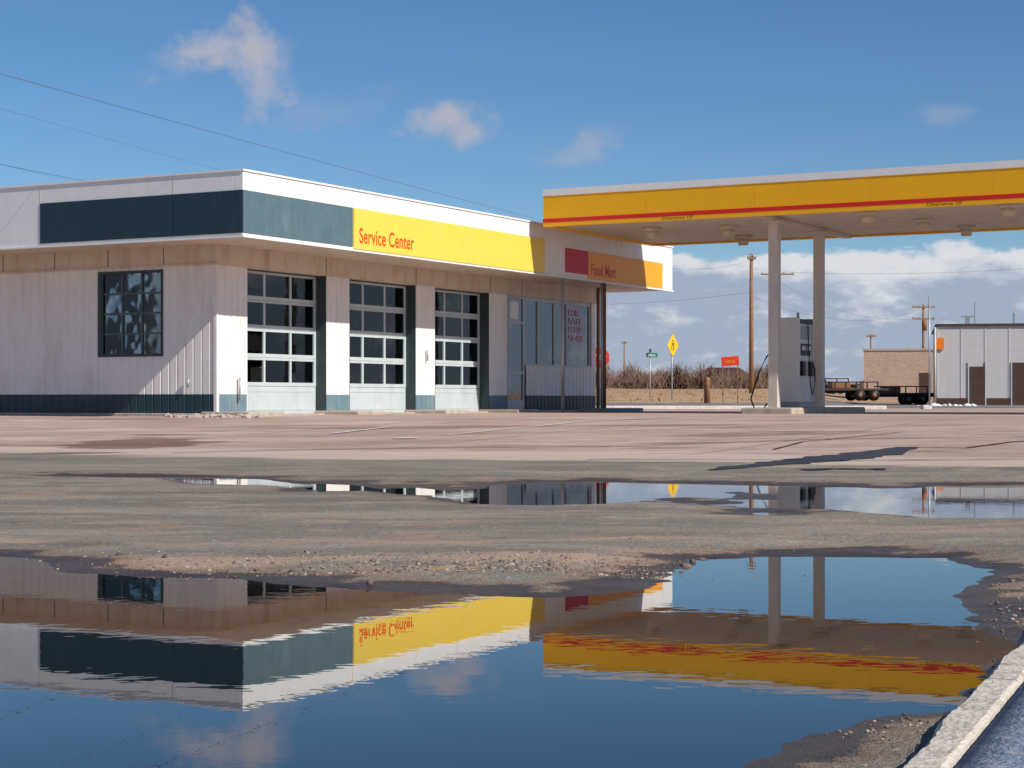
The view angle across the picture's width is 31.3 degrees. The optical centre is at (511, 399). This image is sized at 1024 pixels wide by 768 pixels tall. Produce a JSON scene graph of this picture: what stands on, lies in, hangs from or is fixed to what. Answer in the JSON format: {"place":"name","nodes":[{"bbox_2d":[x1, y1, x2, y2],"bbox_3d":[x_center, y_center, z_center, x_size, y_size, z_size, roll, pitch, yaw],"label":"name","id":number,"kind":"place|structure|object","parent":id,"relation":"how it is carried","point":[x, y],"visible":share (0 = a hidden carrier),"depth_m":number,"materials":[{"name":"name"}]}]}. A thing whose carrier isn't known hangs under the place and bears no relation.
{"place":"outdoors","nodes":[
{"label":"outdoors","id":0,"kind":"place"},
{"bbox_2d":[219,265,246,393],"bbox_3d":[-5.429,-1.345,35.398,0.015,2.480,0.950,0,0,29],"label":"pier siding","id":1,"kind":"object","parent":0,"point":[232,324],"visible":1,"depth_m":35.41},
{"bbox_2d":[0,237,659,291],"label":"soffit","id":2,"kind":"structure","parent":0,"point":[324,252],"depth_m":37.67,"materials":[{"name":"beige paint"}]},
{"bbox_2d":[326,276,348,394],"bbox_3d":[-3.678,-1.345,38.583,0.015,2.480,0.860,0,0,29],"label":"pier siding","id":3,"kind":"object","parent":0,"point":[337,335],"visible":1,"depth_m":38.56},
{"bbox_2d":[416,285,434,394],"bbox_3d":[-1.980,-1.345,41.672,0.016,2.480,0.830,0,0,29],"label":"pier siding","id":4,"kind":"object","parent":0,"point":[425,334],"visible":1,"depth_m":41.70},
{"bbox_2d":[416,395,434,409],"bbox_3d":[-1.978,0.080,41.671,0.016,0.370,0.830,0,0,29],"label":"pier base","id":5,"kind":"object","parent":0,"point":[425,402],"visible":0.83,"depth_m":41.70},
{"bbox_2d":[489,293,506,394],"bbox_3d":[-0.342,-1.345,44.651,0.015,2.480,0.910,0,0,29],"label":"pier siding","id":6,"kind":"object","parent":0,"point":[497,344],"visible":1,"depth_m":44.62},
{"bbox_2d":[489,395,506,408],"bbox_3d":[-0.340,0.080,44.650,0.016,0.370,0.910,0,0,29],"label":"pier base","id":7,"kind":"object","parent":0,"point":[497,401],"visible":0.8,"depth_m":44.64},
{"bbox_2d":[0,387,1023,767],"bbox_3d":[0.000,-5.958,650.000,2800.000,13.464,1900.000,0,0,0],"label":"ground","id":8,"kind":"structure","parent":0,"point":[54,471],"depth_m":12.59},
{"bbox_2d":[164,413,262,417],"bbox_3d":[-5.767,0.318,34.597,2.852,0.148,1.165,0,0,24],"label":"concrete rubble","id":9,"kind":"object","parent":8,"relation":"on","point":[197,415],"visible":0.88,"depth_m":34.19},
{"bbox_2d":[285,411,487,414],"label":"floor slab","id":10,"kind":"structure","parent":8,"relation":"on","point":[385,413],"depth_m":40.27,"materials":[{"name":"concrete"}]},
{"bbox_2d":[0,413,200,415],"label":"base slab side","id":11,"kind":"structure","parent":10,"relation":"on","point":[99,414],"depth_m":36.27,"materials":[{"name":"concrete"}]},
{"bbox_2d":[0,394,213,412],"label":"side base siding","id":12,"kind":"object","parent":11,"relation":"on","point":[121,403],"visible":1,"depth_m":36.28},
{"bbox_2d":[201,411,284,416],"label":"pier kerb","id":13,"kind":"structure","parent":10,"relation":"on","point":[267,413],"depth_m":34.91,"materials":[{"name":"concrete"}]},
{"bbox_2d":[219,394,246,411],"bbox_3d":[-5.427,0.080,35.397,0.015,0.370,0.950,0,0,29],"label":"pier base","id":14,"kind":"object","parent":13,"relation":"on","point":[230,403],"visible":0.74,"depth_m":35.41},
{"bbox_2d":[247,270,315,410],"bbox_3d":[-4.772,-1.175,37.136,0.042,2.780,2.690,0,0,29],"label":"door frame","id":15,"kind":"object","parent":10,"relation":"on","point":[263,328],"visible":0.69,"depth_m":37.36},
{"bbox_2d":[247,331,262,353],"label":"door pane","id":16,"kind":"object","parent":15,"relation":"attached to","point":[254,341],"visible":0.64,"depth_m":36.51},
{"bbox_2d":[247,302,262,324],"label":"door pane","id":17,"kind":"object","parent":15,"relation":"attached to","point":[254,313],"visible":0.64,"depth_m":36.49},
{"bbox_2d":[247,273,262,295],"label":"door pane","id":18,"kind":"object","parent":15,"relation":"attached to","point":[254,284],"visible":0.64,"depth_m":36.48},
{"bbox_2d":[265,360,288,382],"bbox_3d":[-4.773,-0.571,37.137,0.006,0.454,0.897,0,0,29],"label":"door pane","id":19,"kind":"object","parent":15,"relation":"attached to","point":[276,371],"visible":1,"depth_m":37.16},
{"bbox_2d":[265,303,288,326],"bbox_3d":[-4.773,-1.719,37.137,0.006,0.454,0.897,0,0,29],"label":"door pane","id":20,"kind":"object","parent":15,"relation":"attached to","point":[276,314],"visible":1,"depth_m":37.12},
{"bbox_2d":[265,332,288,354],"bbox_3d":[-4.773,-1.145,37.137,0.006,0.454,0.897,0,0,29],"label":"door pane","id":21,"kind":"object","parent":15,"relation":"attached to","point":[276,342],"visible":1,"depth_m":37.12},
{"bbox_2d":[265,275,288,298],"bbox_3d":[-4.773,-2.293,37.137,0.006,0.454,0.897,0,0,29],"label":"door pane","id":22,"kind":"object","parent":15,"relation":"attached to","point":[277,286],"visible":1,"depth_m":37.12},
{"bbox_2d":[247,386,315,412],"bbox_3d":[-4.777,0.008,37.139,0.032,0.554,2.690,0,0,29],"label":"door bottom panel","id":23,"kind":"structure","parent":15,"relation":"attached to","point":[281,399],"depth_m":37.29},
{"bbox_2d":[292,361,312,382],"bbox_3d":[-4.341,-0.571,37.922,0.011,0.454,0.897,0,0,29],"label":"door pane","id":24,"kind":"object","parent":15,"relation":"attached to","point":[302,371],"visible":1,"depth_m":37.92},
{"bbox_2d":[292,305,312,327],"bbox_3d":[-4.341,-1.719,37.922,0.004,0.454,0.897,0,0,29],"label":"door pane","id":25,"kind":"object","parent":15,"relation":"attached to","point":[302,316],"visible":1,"depth_m":37.92,"materials":[{"name":"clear glass"}]},
{"bbox_2d":[292,277,312,300],"bbox_3d":[-4.341,-2.293,37.922,0.004,0.454,0.897,0,0,29],"label":"door pane","id":26,"kind":"object","parent":15,"relation":"attached to","point":[302,288],"visible":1,"depth_m":37.92,"materials":[{"name":"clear glass"}]},
{"bbox_2d":[292,333,312,354],"bbox_3d":[-4.341,-1.145,37.922,0.004,0.454,0.897,0,0,29],"label":"door pane","id":27,"kind":"object","parent":15,"relation":"attached to","point":[302,344],"visible":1,"depth_m":37.92,"materials":[{"name":"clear glass"}]},
{"bbox_2d":[315,276,349,410],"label":"pier trim","id":28,"kind":"structure","parent":10,"relation":"on","point":[320,304],"depth_m":38.25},
{"bbox_2d":[314,410,384,414],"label":"pier kerb","id":29,"kind":"structure","parent":10,"relation":"on","point":[355,412],"depth_m":38.02,"materials":[{"name":"concrete"}]},
{"bbox_2d":[326,395,348,410],"bbox_3d":[-3.676,0.080,38.582,0.016,0.370,0.860,0,0,29],"label":"pier base","id":30,"kind":"object","parent":29,"relation":"on","point":[337,402],"visible":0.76,"depth_m":38.56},
{"bbox_2d":[350,281,405,409],"bbox_3d":[-3.054,-1.175,40.260,0.044,2.780,2.640,0,0,29],"label":"door frame","id":31,"kind":"object","parent":10,"relation":"on","point":[384,334],"visible":0.66,"depth_m":40.55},
{"bbox_2d":[350,363,360,383],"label":"door pane","id":32,"kind":"object","parent":31,"relation":"attached to","point":[355,373],"visible":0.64,"depth_m":39.65,"materials":[{"name":"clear glass"}]},
{"bbox_2d":[350,310,360,330],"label":"door pane","id":33,"kind":"object","parent":31,"relation":"attached to","point":[355,320],"visible":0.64,"depth_m":39.65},
{"bbox_2d":[364,337,382,357],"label":"door pane","id":34,"kind":"object","parent":31,"relation":"attached to","point":[373,347],"visible":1,"depth_m":40.27,"materials":[{"name":"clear glass"}]},
{"bbox_2d":[364,363,382,383],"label":"door pane","id":35,"kind":"object","parent":31,"relation":"attached to","point":[373,373],"visible":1,"depth_m":40.27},
{"bbox_2d":[364,311,382,331],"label":"door pane","id":36,"kind":"object","parent":31,"relation":"attached to","point":[373,321],"visible":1,"depth_m":40.27,"materials":[{"name":"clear glass"}]},
{"bbox_2d":[364,285,382,305],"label":"door pane","id":37,"kind":"object","parent":31,"relation":"attached to","point":[373,295],"visible":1,"depth_m":40.27,"materials":[{"name":"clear glass"}]},
{"bbox_2d":[350,387,405,411],"bbox_3d":[-3.060,0.008,40.263,0.032,0.554,2.640,0,0,29],"label":"door bottom panel","id":38,"kind":"structure","parent":31,"relation":"attached to","point":[371,400],"depth_m":40.39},
{"bbox_2d":[386,364,402,383],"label":"door pane","id":39,"kind":"object","parent":31,"relation":"attached to","point":[394,373],"visible":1,"depth_m":41.03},
{"bbox_2d":[386,287,402,307],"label":"door pane","id":40,"kind":"object","parent":31,"relation":"attached to","point":[394,297],"visible":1,"depth_m":41.03,"materials":[{"name":"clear glass"}]},
{"bbox_2d":[386,338,402,358],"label":"door pane","id":41,"kind":"object","parent":31,"relation":"attached to","point":[394,348],"visible":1,"depth_m":41.03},
{"bbox_2d":[386,313,402,332],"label":"door pane","id":42,"kind":"object","parent":31,"relation":"attached to","point":[394,322],"visible":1,"depth_m":41.03,"materials":[{"name":"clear glass"}]},
{"bbox_2d":[406,285,415,409],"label":"pier trim","id":43,"kind":"structure","parent":10,"relation":"on","point":[410,347],"depth_m":41.34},
{"bbox_2d":[435,289,479,408],"bbox_3d":[-1.400,-1.175,43.270,0.042,2.780,2.490,0,0,29],"label":"door frame","id":44,"kind":"object","parent":10,"relation":"on","point":[444,338],"visible":0.73,"depth_m":43.58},
{"bbox_2d":[445,366,460,384],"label":"door pane","id":45,"kind":"object","parent":44,"relation":"attached to","point":[452,375],"visible":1,"depth_m":43.28,"materials":[{"name":"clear glass"}]},
{"bbox_2d":[445,342,460,360],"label":"door pane","id":46,"kind":"object","parent":44,"relation":"attached to","point":[452,351],"visible":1,"depth_m":43.30,"materials":[{"name":"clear glass"}]},
{"bbox_2d":[445,317,460,336],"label":"door pane","id":47,"kind":"object","parent":44,"relation":"attached to","point":[452,326],"visible":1,"depth_m":43.28,"materials":[{"name":"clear glass"}]},
{"bbox_2d":[445,293,460,312],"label":"door pane","id":48,"kind":"object","parent":44,"relation":"attached to","point":[452,302],"visible":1,"depth_m":43.26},
{"bbox_2d":[435,388,478,410],"bbox_3d":[-1.405,0.008,43.273,0.032,0.554,2.490,0,0,29],"label":"door bottom panel","id":49,"kind":"structure","parent":44,"relation":"attached to","point":[456,399],"depth_m":43.44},
{"bbox_2d":[463,318,476,337],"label":"door pane","id":50,"kind":"object","parent":44,"relation":"attached to","point":[469,327],"visible":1,"depth_m":44.01,"materials":[{"name":"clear glass"}]},
{"bbox_2d":[463,294,476,313],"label":"door pane","id":51,"kind":"object","parent":44,"relation":"attached to","point":[470,304],"visible":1,"depth_m":44.01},
{"bbox_2d":[463,342,476,360],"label":"door pane","id":52,"kind":"object","parent":44,"relation":"attached to","point":[469,351],"visible":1,"depth_m":43.96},
{"bbox_2d":[463,367,476,384],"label":"door pane","id":53,"kind":"object","parent":44,"relation":"attached to","point":[469,375],"visible":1,"depth_m":43.98,"materials":[{"name":"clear glass"}]},
{"bbox_2d":[479,293,507,408],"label":"pier trim","id":54,"kind":"structure","parent":10,"relation":"on","point":[484,356],"depth_m":44.30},
{"bbox_2d":[508,295,590,408],"bbox_3d":[0.967,-1.160,47.110,0.090,2.850,4.620,0,0,29],"label":"storefront frame","id":55,"kind":"object","parent":10,"relation":"on","point":[516,404],"visible":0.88,"depth_m":46.50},
{"bbox_2d":[508,298,521,399],"bbox_3d":[0.064,-1.220,45.484,0.007,2.670,0.820,0,0,29],"label":"entrance glass","id":56,"kind":"object","parent":55,"relation":"attached to","point":[514,358],"visible":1,"depth_m":45.53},
{"bbox_2d":[526,366,595,395],"bbox_3d":[1.300,-0.475,47.617,0.019,0.740,3.950,0,0,29],"label":"storefront panel","id":57,"kind":"object","parent":55,"relation":"attached to","point":[543,381],"visible":0.94,"depth_m":47.43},
{"bbox_3d":[-5.532,-1.135,35.569,0.300,2.900,0.730,0,0,29],"label":"pier","id":58,"kind":"object","parent":10,"relation":"on","visible":0},
{"bbox_2d":[163,265,213,393],"bbox_3d":[-6.218,-1.360,35.297,1.300,2.510,0.016,0,0,29],"label":"side siding","id":59,"kind":"object","parent":58,"relation":"attached to","point":[188,322],"visible":1,"depth_m":35.30,"materials":[{"name":"white paint"}]},
{"bbox_2d":[214,264,218,411],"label":"corner trim","id":60,"kind":"structure","parent":58,"relation":"attached to","point":[216,337],"depth_m":34.98,"materials":[{"name":"white paint"}]},
{"bbox_2d":[218,244,595,303],"bbox_3d":[-1.762,-2.777,42.209,0.250,0.384,16.378,0,0,29],"label":"front frieze","id":61,"kind":"object","parent":58,"relation":"on","point":[268,260],"visible":0.86,"depth_m":40.25,"materials":[{"name":"beige paint"}]},
{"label":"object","id":62,"kind":"object","parent":10,"relation":"on","visible":0},
{"bbox_2d":[0,270,97,394],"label":"side siding","id":63,"kind":"object","parent":62,"relation":"attached to","point":[48,332],"visible":1,"depth_m":37.02,"materials":[{"name":"white paint"}]},
{"bbox_2d":[0,263,218,273],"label":"frieze lip side","id":64,"kind":"object","parent":63,"relation":"attached to","point":[109,268],"visible":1,"depth_m":36.15,"materials":[{"name":"beige paint"}]},
{"bbox_2d":[0,244,218,271],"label":"side frieze","id":65,"kind":"object","parent":62,"relation":"attached to","point":[191,254],"visible":1,"depth_m":36.16,"materials":[{"name":"beige paint"}]},
{"bbox_2d":[98,356,162,393],"bbox_3d":[-7.508,-0.475,36.007,1.645,0.740,0.014,0,0,29],"label":"side siding","id":66,"kind":"object","parent":62,"relation":"attached to","point":[130,375],"visible":1,"depth_m":36.00,"materials":[{"name":"white paint"}]},
{"bbox_2d":[98,269,162,356],"bbox_3d":[-7.502,-1.690,36.018,1.645,1.690,0.080,0,0,29],"label":"side window frame","id":67,"kind":"object","parent":62,"relation":"attached to","point":[100,314],"visible":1,"depth_m":36.31,"materials":[{"name":"black paint"}]},
{"bbox_2d":[103,273,160,353],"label":"side window muntins","id":68,"kind":"object","parent":67,"relation":"attached to","point":[122,313],"visible":1,"depth_m":36.06,"materials":[{"name":"paint"}]},
{"bbox_2d":[104,272,160,353],"bbox_3d":[-7.470,-1.695,36.004,1.475,1.580,0.010,0,0,29],"label":"side window glass","id":69,"kind":"object","parent":67,"relation":"attached to","point":[132,304],"visible":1,"depth_m":36.01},
{"bbox_2d":[0,476,1023,767],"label":"puddle water","id":70,"kind":"structure","parent":8,"relation":"on","point":[726,666],"depth_m":5.07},
{"bbox_2d":[561,278,564,411],"bbox_3d":[1.229,-1.300,44.318,0.086,3.330,0.090,0,0,29],"label":"awning post","id":71,"kind":"object","parent":8,"relation":"on","point":[562,344],"visible":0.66,"depth_m":44.28,"materials":[{"name":"grey metal"}]},
{"bbox_2d":[578,408,642,411],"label":"post kerb","id":72,"kind":"structure","parent":8,"relation":"on","point":[610,409],"depth_m":45.99,"materials":[{"name":"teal concrete"}]},
{"bbox_2d":[596,288,599,407],"bbox_3d":[2.282,-1.300,48.475,0.095,3.330,0.100,0,0,29],"label":"awning post","id":73,"kind":"object","parent":72,"relation":"on","point":[597,347],"visible":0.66,"depth_m":48.44,"materials":[{"name":"metal"}]},
{"bbox_2d":[600,283,602,407],"bbox_3d":[2.265,-1.300,46.202,0.067,3.330,0.070,0,0,29],"label":"awning post","id":74,"kind":"object","parent":72,"relation":"on","point":[601,345],"visible":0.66,"depth_m":46.17,"materials":[{"name":"brown metal"}]},
{"bbox_2d":[603,283,605,407],"bbox_3d":[2.337,-1.300,46.334,0.095,3.330,0.100,0,0,29],"label":"awning post","id":75,"kind":"object","parent":72,"relation":"on","point":[604,345],"visible":0.62,"depth_m":46.29,"materials":[{"name":"metal"}]},
{"bbox_2d":[667,334,677,400],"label":"pedestrian crossing sign","id":76,"kind":"object","parent":8,"relation":"on","point":[672,344],"visible":0.93,"depth_m":79.98,"materials":[{"name":"yellow metal"}]},
{"bbox_2d":[721,356,738,402],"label":"roadside banner sign","id":77,"kind":"object","parent":8,"relation":"on","point":[730,361],"visible":0.95,"depth_m":74.95,"materials":[{"name":"paint"}]},
{"bbox_2d":[606,357,863,388],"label":"distant shrubs","id":78,"kind":"object","parent":8,"relation":"on","point":[628,378],"visible":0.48,"depth_m":173.40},
{"bbox_2d":[747,254,755,393],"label":"utility pole","id":79,"kind":"object","parent":8,"relation":"on","point":[751,258],"visible":0.94,"depth_m":109.89,"materials":[{"name":"brown wood"}]},
{"bbox_2d":[606,406,931,408],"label":"side road kerb","id":80,"kind":"structure","parent":8,"relation":"on","point":[737,407],"depth_m":60.50,"materials":[{"name":"paint"}]},
{"bbox_2d":[543,159,1023,413],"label":"fuel canopy","id":81,"kind":"object","parent":8,"relation":"on","point":[963,199],"visible":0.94,"depth_m":40.50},
{"bbox_2d":[708,447,917,469],"bbox_3d":[3.389,0.605,19.162,0.805,0.115,4.761,0,0,33],"label":"crack sealant","id":82,"kind":"object","parent":8,"relation":"on","point":[861,454],"visible":1,"depth_m":19.16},
{"bbox_2d":[825,381,888,400],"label":"flatbed trailer","id":83,"kind":"object","parent":8,"relation":"on","point":[866,394],"visible":0.82,"depth_m":96.09,"materials":[{"name":"black metal"}]},
{"bbox_2d":[864,350,932,400],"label":"walls","id":84,"kind":"structure","parent":8,"relation":"on","point":[894,368],"depth_m":131.51,"materials":[{"name":"beige brick"}]},
{"bbox_2d":[874,386,933,404],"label":"flatbed trailer","id":85,"kind":"object","parent":8,"relation":"on","point":[916,398],"visible":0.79,"depth_m":98.90,"materials":[{"name":"black metal"}]},
{"bbox_2d":[912,304,934,347],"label":"utility pole","id":86,"kind":"object","parent":8,"relation":"on","point":[924,322],"visible":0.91,"depth_m":139.84,"materials":[{"name":"brown wood"}]},
{"bbox_2d":[0,73,1012,320],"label":"power lines","id":87,"kind":"object","parent":86,"relation":"attached to","point":[394,181],"visible":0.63,"depth_m":37.55,"materials":[{"name":"metal"}]},
{"bbox_2d":[902,642,1023,767],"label":"concrete kerb","id":88,"kind":"structure","parent":8,"relation":"on","point":[960,729],"depth_m":3.79,"materials":[{"name":"paint"}]},
{"bbox_2d":[933,326,1023,403],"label":"walls","id":89,"kind":"structure","parent":8,"relation":"on","point":[949,370],"depth_m":94.60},
{"bbox_2d":[937,327,1009,397],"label":"wall ribs","id":90,"kind":"object","parent":89,"relation":"attached to","point":[984,359],"depth_m":94.48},
{"bbox_2d":[937,398,1010,404],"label":"base band","id":91,"kind":"object","parent":89,"relation":"attached to","point":[989,401],"visible":0.6,"depth_m":94.67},
{"bbox_2d":[969,367,984,404],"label":"door","id":92,"kind":"structure","parent":89,"relation":"in","point":[976,385],"depth_m":94.53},
{"bbox_2d":[932,323,1023,333],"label":"roof trim","id":93,"kind":"structure","parent":89,"relation":"attached to","point":[1004,324],"depth_m":94.41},
{"bbox_2d":[1012,363,1023,404],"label":"door","id":94,"kind":"structure","parent":89,"relation":"in","point":[1017,383],"depth_m":94.11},
{"bbox_2d":[954,683,1023,767],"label":"painted parking surface","id":95,"kind":"object","parent":8,"relation":"on","point":[999,743],"visible":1,"depth_m":3.54,"materials":[{"name":"blue paint"}]},
{"bbox_2d":[0,0,1023,383],"label":"sky","id":96,"kind":"structure","parent":0,"point":[498,104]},
{"bbox_2d":[3,498,1023,752],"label":"gravel","id":97,"kind":"structure","parent":0,"point":[519,566],"depth_m":7.51,"materials":[{"name":"gravel"}]},
{"bbox_2d":[525,301,587,408],"bbox_3d":[1.231,-1.105,47.632,0.132,2.840,3.930,0,0,29],"label":"storefront","id":98,"kind":"object","parent":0,"point":[577,352],"depth_m":47.28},
{"bbox_2d":[526,395,595,409],"bbox_3d":[1.302,0.080,47.616,0.019,0.370,3.950,0,0,29],"label":"storefront base","id":99,"kind":"object","parent":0,"point":[552,402],"visible":0.77,"depth_m":47.43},
{"bbox_2d":[590,303,595,367],"bbox_3d":[2.106,-1.715,49.286,0.210,1.740,0.250,0,0,29],"label":"storefront end post","id":100,"kind":"object","parent":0,"point":[592,335],"visible":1,"depth_m":49.20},
{"bbox_2d":[606,388,767,401],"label":"dry field grass","id":101,"kind":"structure","parent":0,"point":[664,392],"depth_m":101.08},
{"bbox_2d":[750,313,815,407],"bbox_3d":[6.167,-0.857,41.295,1.099,2.216,1.618,0,0,29],"label":"fuel pump","id":102,"kind":"object","parent":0,"point":[798,379],"visible":0.9,"depth_m":41.09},
{"bbox_3d":[-6.027,-3.390,44.570,12.800,0.790,18.750,0,0,29],"label":"roof deck","id":103,"kind":"object","parent":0,"visible":0},
{"bbox_2d":[0,172,233,247],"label":"fascia side","id":104,"kind":"structure","parent":103,"relation":"attached to","point":[20,217],"depth_m":34.85,"materials":[{"name":"white metal"}]},
{"bbox_2d":[40,194,172,243],"bbox_3d":[-7.691,-3.402,34.553,3.255,0.775,0.018,0,0,29],"label":"teal panel side","id":105,"kind":"object","parent":104,"relation":"attached to","point":[117,218],"visible":1,"depth_m":34.51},
{"bbox_2d":[0,169,232,188],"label":"parapet cap side","id":106,"kind":"object","parent":104,"relation":"on","point":[138,177],"visible":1,"depth_m":34.37,"materials":[{"name":"white metal"}]},
{"bbox_2d":[0,235,240,249],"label":"fascia drip side","id":107,"kind":"object","parent":104,"relation":"attached to","point":[121,242],"visible":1,"depth_m":34.33,"materials":[{"name":"white metal"}]},
{"bbox_2d":[173,190,242,235],"bbox_3d":[-5.559,-3.402,33.380,1.591,0.775,0.020,0,0,29],"label":"teal panel side","id":108,"kind":"object","parent":104,"relation":"attached to","point":[207,213],"visible":1,"depth_m":33.36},
{"bbox_2d":[234,171,671,289],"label":"fascia front","id":109,"kind":"structure","parent":103,"relation":"attached to","point":[557,242],"depth_m":39.95,"materials":[{"name":"white metal"}]},
{"bbox_2d":[243,190,352,246],"bbox_3d":[-3.999,-3.402,34.549,0.018,0.775,3.540,0,0,29],"label":"teal panel front","id":110,"kind":"object","parent":109,"relation":"attached to","point":[265,214],"visible":1,"depth_m":34.42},
{"bbox_2d":[353,208,544,272],"bbox_3d":[-1.183,-3.388,39.654,0.034,0.805,8.080,0,0,29],"label":"service sign face","id":111,"kind":"object","parent":109,"relation":"attached to","point":[451,242],"visible":1,"depth_m":39.29},
{"bbox_2d":[359,228,413,249],"bbox_3d":[-2.532,-3.260,37.160,0.001,0.310,2.050,0,0,29],"label":"service center lettering","id":112,"kind":"object","parent":111,"relation":"attached to","point":[367,238],"visible":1,"depth_m":37.03},
{"bbox_2d":[232,169,673,247],"bbox_3d":[-0.333,-4.149,41.440,0.255,0.035,19.190,0,0,29],"label":"roof edge","id":113,"kind":"object","parent":109,"relation":"on","point":[302,180],"visible":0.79,"depth_m":36.93,"materials":[{"name":"white metal"}]},
{"bbox_2d":[241,235,673,291],"bbox_3d":[-0.239,-2.950,41.383,0.055,0.030,19.200,0,0,29],"label":"fascia drip front","id":114,"kind":"object","parent":109,"relation":"attached to","point":[261,238],"visible":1,"depth_m":38.84,"materials":[{"name":"white metal"}]},
{"bbox_2d":[565,248,587,274],"bbox_3d":[1.585,-3.375,44.694,0.030,0.580,1.200,0,0,29],"label":"red sign face","id":115,"kind":"object","parent":109,"relation":"attached to","point":[576,261],"visible":1,"depth_m":44.65},
{"bbox_2d":[588,252,662,287],"bbox_3d":[2.961,-3.330,47.201,0.028,0.670,4.480,0,0,29],"label":"mart sign face","id":116,"kind":"object","parent":109,"relation":"attached to","point":[638,272],"visible":1,"depth_m":47.21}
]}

